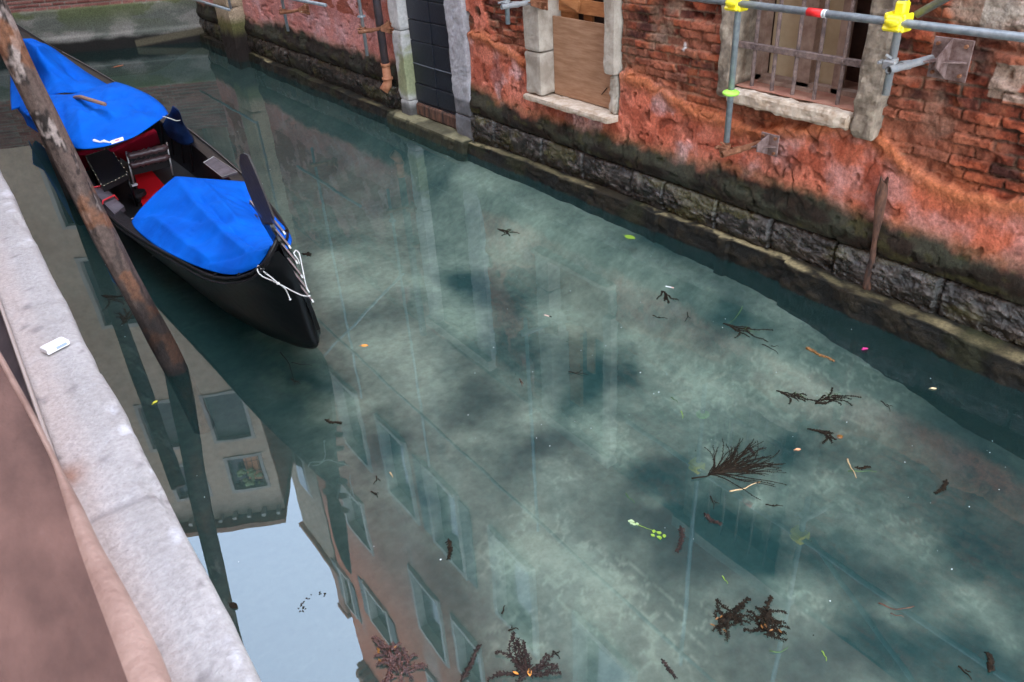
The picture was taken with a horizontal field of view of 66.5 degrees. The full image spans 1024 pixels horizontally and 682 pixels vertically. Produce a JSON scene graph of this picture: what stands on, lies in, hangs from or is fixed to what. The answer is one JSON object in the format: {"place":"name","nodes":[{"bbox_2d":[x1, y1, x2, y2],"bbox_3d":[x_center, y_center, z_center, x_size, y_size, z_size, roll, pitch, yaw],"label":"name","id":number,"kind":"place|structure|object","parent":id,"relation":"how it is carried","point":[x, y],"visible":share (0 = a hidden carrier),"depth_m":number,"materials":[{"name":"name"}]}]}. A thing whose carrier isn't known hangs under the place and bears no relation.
{"place":"outdoors","nodes":[
{"label":"outdoors","id":0,"kind":"place"},
{"bbox_2d":[0,171,260,681],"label":"quay","id":1,"kind":"structure","parent":0,"point":[85,424],"depth_m":2.00,"materials":[{"name":"beige stone"}]},
{"bbox_2d":[40,337,69,354],"bbox_3d":[-1.480,0.015,2.529,0.043,0.020,0.075,16,37,29],"label":"cigarette pack","id":2,"kind":"object","parent":1,"relation":"on","point":[51,347],"visible":1,"depth_m":2.52,"materials":[{"name":"white cardboard"}]},
{"bbox_2d":[228,602,236,607],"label":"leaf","id":3,"kind":"object","parent":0,"point":[232,604],"visible":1,"depth_m":4.02,"materials":[{"name":"brown plant"}]},
{"bbox_2d":[0,47,1023,681],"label":"canal bed","id":4,"kind":"object","parent":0,"point":[434,289],"visible":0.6,"depth_m":5.76,"materials":[{"name":"teal liquid"}]},
{"bbox_2d":[0,0,204,87],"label":"end building","id":5,"kind":"structure","parent":4,"relation":"on","point":[131,37],"depth_m":17.26,"materials":[{"name":"paint"}]},
{"bbox_2d":[196,0,1023,459],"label":"brick building","id":6,"kind":"structure","parent":4,"relation":"on","point":[610,110],"depth_m":6.40,"materials":[{"name":"brick"}]},
{"bbox_2d":[406,0,456,114],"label":"door","id":7,"kind":"structure","parent":6,"relation":"in","point":[427,22],"depth_m":10.16,"materials":[{"name":"grey metal"}]},
{"bbox_2d":[522,0,623,123],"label":"window frame","id":8,"kind":"structure","parent":6,"relation":"in","point":[574,65],"depth_m":7.93,"materials":[{"name":"stone"}]},
{"bbox_2d":[194,0,1023,157],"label":"scaffold","id":9,"kind":"object","parent":6,"relation":"attached to","point":[948,58],"visible":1,"depth_m":4.94,"materials":[{"name":"grey metal"}]},
{"bbox_2d":[716,0,898,140],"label":"window frame","id":10,"kind":"structure","parent":6,"relation":"in","point":[805,80],"depth_m":5.96,"materials":[{"name":"stone"}]},
{"bbox_2d":[862,176,888,289],"bbox_3d":[2.691,-0.743,5.785,0.121,1.015,0.083,5,33,13],"label":"timber post","id":11,"kind":"object","parent":6,"relation":"on","point":[881,195],"visible":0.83,"depth_m":5.67,"materials":[{"name":"brown wood"}]},
{"label":"water","id":12,"kind":"structure","parent":0,"visible":0},
{"bbox_2d":[38,132,84,225],"bbox_3d":[-4.745,-2.091,7.999,0.167,3.089,3.514,-20,36,-24],"label":"mooring pole","id":13,"kind":"object","parent":12,"relation":"in","point":[75,213],"visible":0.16,"depth_m":9.28,"materials":[{"name":"brown wood"}]},
{"bbox_2d":[0,0,214,433],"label":"mooring pole","id":14,"kind":"object","parent":12,"relation":"in","point":[63,153],"visible":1,"depth_m":5.12,"materials":[{"name":"brown wood"}]},
{"bbox_2d":[101,295,124,310],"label":"weed sprig","id":15,"kind":"object","parent":12,"relation":"on","point":[112,296],"visible":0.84,"depth_m":7.05,"materials":[{"name":"brown plant"}]},
{"bbox_2d":[115,308,131,324],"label":"weed sprig","id":16,"kind":"object","parent":12,"relation":"on","point":[122,318],"visible":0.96,"depth_m":6.74,"materials":[{"name":"brown plant"}]},
{"bbox_2d":[16,24,320,348],"bbox_3d":[-4.604,-2.601,9.191,1.459,1.972,11.280,-24,37,-28],"label":"gondola","id":17,"kind":"object","parent":12,"relation":"on","point":[253,298],"visible":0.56,"depth_m":6.16,"materials":[{"name":"black paint"}]},
{"bbox_2d":[10,38,105,109],"bbox_3d":[-7.036,-4.023,11.585,4.306,0.934,1.072,22,40,35],"label":"tarpaulin","id":18,"kind":"object","parent":17,"relation":"on","point":[57,71],"visible":0.62,"depth_m":10.84,"materials":[{"name":"blue fabric"}]},
{"bbox_2d":[17,82,167,148],"bbox_3d":[-5.712,-3.157,10.357,1.261,0.798,6.317,-24,37,-28],"label":"tarpaulin","id":19,"kind":"object","parent":17,"relation":"on","point":[126,112],"visible":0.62,"depth_m":8.49,"materials":[{"name":"blue fabric"}]},
{"bbox_2d":[73,95,106,105],"bbox_3d":[-4.695,-2.667,8.674,0.048,0.150,1.138,-28,39,-33],"label":"oar handle","id":20,"kind":"object","parent":19,"relation":"on","point":[85,98],"visible":1,"depth_m":8.59,"materials":[{"name":"brown wood"}]},
{"bbox_2d":[162,106,193,144],"bbox_3d":[-3.794,-2.393,8.796,0.264,0.643,0.993,-13,33,-15],"label":"seat cover cloth","id":21,"kind":"object","parent":19,"relation":"hanging from","point":[178,132],"visible":0.99,"depth_m":8.86,"materials":[{"name":"blue fabric"}]},
{"bbox_2d":[77,149,120,170],"bbox_3d":[-5.127,-2.265,9.631,0.417,0.332,0.708,-13,33,-15],"label":"seat cushion","id":22,"kind":"object","parent":17,"relation":"on","point":[82,154],"visible":0.34,"depth_m":9.38,"materials":[{"name":"red fabric"}]},
{"bbox_2d":[85,148,137,205],"bbox_3d":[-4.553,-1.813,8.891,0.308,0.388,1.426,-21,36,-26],"label":"gondola chair","id":23,"kind":"object","parent":17,"relation":"on","point":[108,170],"visible":0.99,"depth_m":8.70,"materials":[{"name":"black leather"}]},
{"bbox_2d":[108,129,160,161],"bbox_3d":[-4.670,-2.417,9.719,0.249,0.288,1.035,6,33,15],"label":"seat cushion","id":24,"kind":"object","parent":17,"relation":"on","point":[147,139],"visible":0.86,"depth_m":9.64,"materials":[{"name":"red fabric"}]},
{"bbox_2d":[128,189,146,201],"bbox_3d":[-4.224,-1.633,8.822,0.190,0.116,0.190,-24,37,-28],"label":"stool","id":25,"kind":"object","parent":17,"relation":"on","point":[139,193],"visible":0.93,"depth_m":8.77,"materials":[{"name":"black leather"}]},
{"bbox_2d":[125,142,174,188],"bbox_3d":[-4.264,-2.054,9.201,0.555,0.438,0.191,-24,37,-28],"label":"gondola chair","id":26,"kind":"object","parent":17,"relation":"on","point":[143,160],"visible":0.96,"depth_m":9.18,"materials":[{"name":"silver metal"}]},
{"bbox_2d":[132,176,291,274],"bbox_3d":[-2.396,-1.029,6.594,1.105,0.659,3.098,-24,37,-28],"label":"tarpaulin","id":27,"kind":"object","parent":17,"relation":"on","point":[215,225],"visible":0.85,"depth_m":6.67,"materials":[{"name":"blue fabric"}]},
{"bbox_2d":[257,265,310,300],"bbox_3d":[-1.543,-0.378,5.356,0.437,0.282,0.094,10,35,21],"label":"rope","id":28,"kind":"object","parent":17,"relation":"attached to","point":[278,283],"visible":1,"depth_m":5.33,"materials":[{"name":"grey fabric"}]},
{"bbox_2d":[293,250,309,292],"bbox_3d":[-1.381,-0.456,5.135,0.075,0.293,0.028,23,41,36],"label":"rope","id":29,"kind":"object","parent":17,"relation":"hanging from","point":[301,266],"visible":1,"depth_m":5.10,"materials":[{"name":"grey fabric"}]},
{"bbox_2d":[280,352,311,384],"bbox_3d":[-1.619,0.178,5.923,0.179,0.015,0.497,-17,34,-20],"label":"floating twig","id":30,"kind":"object","parent":12,"relation":"on","point":[292,362],"visible":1,"depth_m":5.93,"materials":[{"name":"wood"}]},
{"bbox_2d":[298,592,325,611],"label":"weed specks","id":31,"kind":"object","parent":12,"relation":"on","point":[307,598],"visible":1,"depth_m":4.00,"materials":[{"name":"grey plant"}]},
{"bbox_2d":[325,418,341,423],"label":"seaweed frond","id":32,"kind":"object","parent":12,"relation":"on","point":[331,421],"visible":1,"depth_m":5.28,"materials":[{"name":"brown plant"}]},
{"bbox_2d":[371,635,427,681],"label":"seaweed clump","id":33,"kind":"object","parent":12,"relation":"on","point":[390,660],"visible":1,"depth_m":3.67,"materials":[{"name":"brown plant"}]},
{"bbox_2d":[445,538,452,559],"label":"seaweed frond","id":34,"kind":"object","parent":12,"relation":"on","point":[450,550],"visible":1,"depth_m":4.26,"materials":[{"name":"brown plant"}]},
{"bbox_2d":[460,644,481,681],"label":"seaweed frond","id":35,"kind":"object","parent":12,"relation":"on","point":[470,664],"visible":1,"depth_m":3.64,"materials":[{"name":"brown plant"}]},
{"bbox_2d":[497,228,519,235],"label":"weed sprig","id":36,"kind":"object","parent":12,"relation":"on","point":[506,231],"visible":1,"depth_m":7.76,"materials":[{"name":"brown plant"}]},
{"bbox_2d":[487,631,561,681],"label":"seaweed clump","id":37,"kind":"object","parent":12,"relation":"on","point":[522,665],"visible":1,"depth_m":3.61,"materials":[{"name":"brown plant"}]},
{"bbox_2d":[624,235,634,238],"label":"leaf","id":38,"kind":"object","parent":12,"relation":"on","point":[629,236],"visible":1,"depth_m":7.50,"materials":[{"name":"green plant"}]},
{"bbox_2d":[628,519,665,539],"bbox_3d":[0.736,1.039,4.289,0.231,0.011,0.058,17,38,30],"label":"leafy sprig","id":39,"kind":"object","parent":12,"relation":"on","point":[631,521],"visible":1,"depth_m":4.27,"materials":[{"name":"green plant"}]},
{"bbox_2d":[656,290,678,303],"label":"weed sprig","id":40,"kind":"object","parent":12,"relation":"on","point":[666,295],"visible":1,"depth_m":6.46,"materials":[{"name":"brown plant"}]},
{"bbox_2d":[661,658,677,679],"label":"seaweed frond","id":41,"kind":"object","parent":12,"relation":"on","point":[671,671],"visible":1,"depth_m":3.56,"materials":[{"name":"plant"}]},
{"bbox_2d":[675,525,684,552],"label":"seaweed frond","id":42,"kind":"object","parent":12,"relation":"on","point":[681,539],"visible":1,"depth_m":4.21,"materials":[{"name":"brown plant"}]},
{"bbox_2d":[703,512,722,525],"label":"seaweed frond","id":43,"kind":"object","parent":12,"relation":"on","point":[711,520],"visible":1,"depth_m":4.31,"materials":[{"name":"brown plant"}]},
{"bbox_2d":[711,597,753,641],"bbox_3d":[1.067,1.332,3.768,0.293,0.031,0.194,-55,58,-51],"label":"seaweed clump","id":44,"kind":"object","parent":12,"relation":"on","point":[725,619],"visible":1,"depth_m":3.76,"materials":[{"name":"black plant"}]},
{"bbox_2d":[691,438,785,499],"bbox_3d":[1.396,0.736,4.686,0.532,0.028,0.528,14,36,27],"label":"seaweed clump","id":45,"kind":"object","parent":12,"relation":"on","point":[724,468],"visible":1,"depth_m":4.66,"materials":[{"name":"black plant"}]},
{"bbox_2d":[729,482,756,491],"bbox_3d":[1.353,0.845,4.521,0.213,0.016,0.016,-14,33,-15],"label":"straw","id":46,"kind":"object","parent":12,"relation":"on","point":[741,489],"visible":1,"depth_m":4.51,"materials":[{"name":"brown plant"}]},
{"bbox_2d":[723,323,772,341],"bbox_3d":[1.783,-0.064,5.929,0.373,0.023,0.191,8,34,18],"label":"weed sprig","id":47,"kind":"object","parent":12,"relation":"on","point":[739,330],"visible":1,"depth_m":5.95,"materials":[{"name":"brown plant"}]},
{"bbox_2d":[743,595,789,641],"bbox_3d":[1.237,1.324,3.767,0.211,0.031,0.256,9,34,19],"label":"seaweed clump","id":48,"kind":"object","parent":12,"relation":"on","point":[767,619],"visible":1,"depth_m":3.73,"materials":[{"name":"black plant"}]},
{"bbox_2d":[776,390,820,403],"bbox_3d":[1.915,0.370,5.220,0.257,0.022,0.157,-3,32,2],"label":"weed sprig","id":49,"kind":"object","parent":12,"relation":"on","point":[794,396],"visible":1,"depth_m":5.22,"materials":[{"name":"brown plant"}]},
{"bbox_2d":[805,347,834,361],"bbox_3d":[2.218,0.095,5.621,0.037,0.031,0.233,-24,37,-28],"label":"seaweed husk","id":50,"kind":"object","parent":12,"relation":"on","point":[817,353],"visible":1,"depth_m":5.63,"materials":[{"name":"plant"}]},
{"bbox_2d":[807,428,842,443],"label":"weed sprig","id":51,"kind":"object","parent":12,"relation":"on","point":[826,435],"visible":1,"depth_m":4.87,"materials":[{"name":"black plant"}]},
{"bbox_2d":[815,387,860,405],"bbox_3d":[2.151,0.389,5.163,0.273,0.022,0.202,-29,40,-34],"label":"weed sprig","id":52,"kind":"object","parent":12,"relation":"on","point":[828,397],"visible":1,"depth_m":5.17,"materials":[{"name":"brown plant"}]},
{"bbox_2d":[854,465,870,469],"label":"seaweed frond","id":53,"kind":"object","parent":12,"relation":"on","point":[862,468],"visible":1,"depth_m":4.60,"materials":[{"name":"plant"}]},
{"bbox_2d":[878,602,913,615],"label":"floating twig","id":54,"kind":"object","parent":12,"relation":"on","point":[894,608],"visible":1,"depth_m":3.76,"materials":[{"name":"wood"}]},
{"bbox_2d":[933,479,948,493],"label":"seaweed frond","id":55,"kind":"object","parent":12,"relation":"on","point":[944,485],"visible":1,"depth_m":4.43,"materials":[{"name":"brown plant"}]},
{"bbox_2d":[958,665,971,679],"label":"floating twig","id":56,"kind":"object","parent":12,"relation":"on","point":[960,667],"visible":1,"depth_m":3.46,"materials":[{"name":"brown wood"}]},
{"bbox_2d":[984,652,995,672],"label":"seaweed frond","id":57,"kind":"object","parent":12,"relation":"on","point":[990,664],"visible":1,"depth_m":3.49,"materials":[{"name":"brown plant"}]},
{"label":"pavement","id":58,"kind":"structure","parent":0,"visible":0},
{"bbox_2d":[0,352,171,681],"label":"parapet wall","id":59,"kind":"structure","parent":58,"relation":"on","point":[69,612],"depth_m":1.26,"materials":[{"name":"stone"}]}
]}

